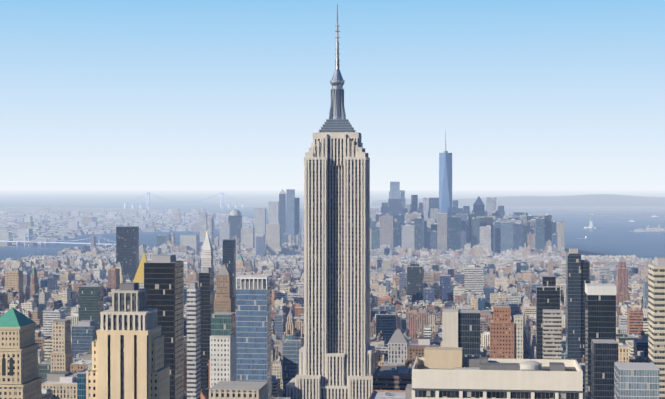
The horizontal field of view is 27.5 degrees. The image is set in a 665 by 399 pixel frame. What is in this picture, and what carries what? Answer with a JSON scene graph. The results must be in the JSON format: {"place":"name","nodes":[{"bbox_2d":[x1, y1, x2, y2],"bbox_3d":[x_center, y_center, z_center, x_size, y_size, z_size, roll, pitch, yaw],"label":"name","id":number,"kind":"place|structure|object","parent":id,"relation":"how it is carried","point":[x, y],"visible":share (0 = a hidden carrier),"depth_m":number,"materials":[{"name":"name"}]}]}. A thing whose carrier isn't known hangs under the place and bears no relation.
{"place":"outdoors","nodes":[
{"label":"outdoors","id":0,"kind":"place"},
{"bbox_2d":[0,206,183,247],"bbox_3d":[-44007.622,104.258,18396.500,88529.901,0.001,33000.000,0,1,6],"label":"brooklyn land","id":1,"kind":"structure","parent":0,"point":[54,209],"depth_m":16485.90,"materials":[{"name":"grey"}]},
{"bbox_2d":[0,234,115,247],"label":"river bridge","id":2,"kind":"structure","parent":1,"relation":"on","point":[36,241],"depth_m":6155.66,"materials":[{"name":"silver metal"}]},
{"bbox_2d":[124,192,242,208],"bbox_3d":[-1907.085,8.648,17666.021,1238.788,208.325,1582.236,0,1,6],"label":"suspension bridge","id":3,"kind":"structure","parent":1,"relation":"on","point":[221,202],"depth_m":17841.44,"materials":[{"name":"silver metal"}]},
{"bbox_2d":[0,190,664,260],"bbox_3d":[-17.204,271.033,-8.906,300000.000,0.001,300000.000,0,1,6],"label":"water","id":4,"kind":"structure","parent":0,"point":[615,238],"depth_m":14603.43,"materials":[{"name":"liquid"}]},
{"bbox_2d":[579,216,657,238],"bbox_3d":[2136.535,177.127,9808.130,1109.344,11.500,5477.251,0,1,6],"label":"harbour boats","id":5,"kind":"object","parent":4,"relation":"on","point":[619,221],"visible":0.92,"depth_m":10757.43,"materials":[{"name":"white"}]},
{"bbox_2d":[0,0,664,189],"label":"sky","id":6,"kind":"structure","parent":0,"point":[95,94],"materials":[{"name":"blue"}]},
{"bbox_2d":[54,248,614,358],"bbox_3d":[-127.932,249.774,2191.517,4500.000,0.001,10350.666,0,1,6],"label":"manhattan land","id":7,"kind":"structure","parent":0,"point":[586,253],"depth_m":5364.91,"materials":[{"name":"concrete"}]},
{"bbox_2d":[286,4,375,398],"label":"skyscraper","id":8,"kind":"structure","parent":7,"relation":"on","point":[336,355],"depth_m":1278.62,"materials":[{"name":"stone"}]},
{"bbox_2d":[0,182,664,398],"bbox_3d":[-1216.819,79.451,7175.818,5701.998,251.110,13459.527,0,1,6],"label":"city buildings","id":9,"kind":"structure","parent":7,"relation":"on","point":[208,315],"depth_m":1889.02,"materials":[{"name":"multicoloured concrete"}]},
{"bbox_2d":[439,133,451,216],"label":"skyscraper","id":10,"kind":"structure","parent":7,"relation":"on","point":[445,181],"depth_m":6284.65,"materials":[{"name":"blue glass"}]},
{"bbox_2d":[201,191,664,218],"bbox_3d":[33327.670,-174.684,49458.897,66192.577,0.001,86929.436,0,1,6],"label":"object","id":11,"kind":"structure","parent":0,"point":[646,212],"depth_m":19063.02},
{"bbox_2d":[372,194,664,205],"bbox_3d":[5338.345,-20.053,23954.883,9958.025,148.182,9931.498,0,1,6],"label":"distant hills","id":12,"kind":"structure","parent":11,"relation":"on","point":[601,200],"depth_m":21242.80,"materials":[{"name":"grey"}]},
{"bbox_2d":[412,347,582,398],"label":"building","id":13,"kind":"structure","parent":0,"point":[444,373],"depth_m":550.26,"materials":[{"name":"concrete"}]},
{"bbox_2d":[635,224,664,231],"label":"ellis island buildings","id":14,"kind":"structure","parent":0,"point":[653,229],"depth_m":8236.05,"materials":[{"name":"white"}]},
{"label":"liberty island","id":15,"kind":"structure","parent":0,"visible":0},
{"bbox_2d":[584,215,597,227],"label":"statue of liberty","id":16,"kind":"object","parent":15,"relation":"on","point":[590,225],"visible":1,"depth_m":8909.65,"materials":[{"name":"stone"}]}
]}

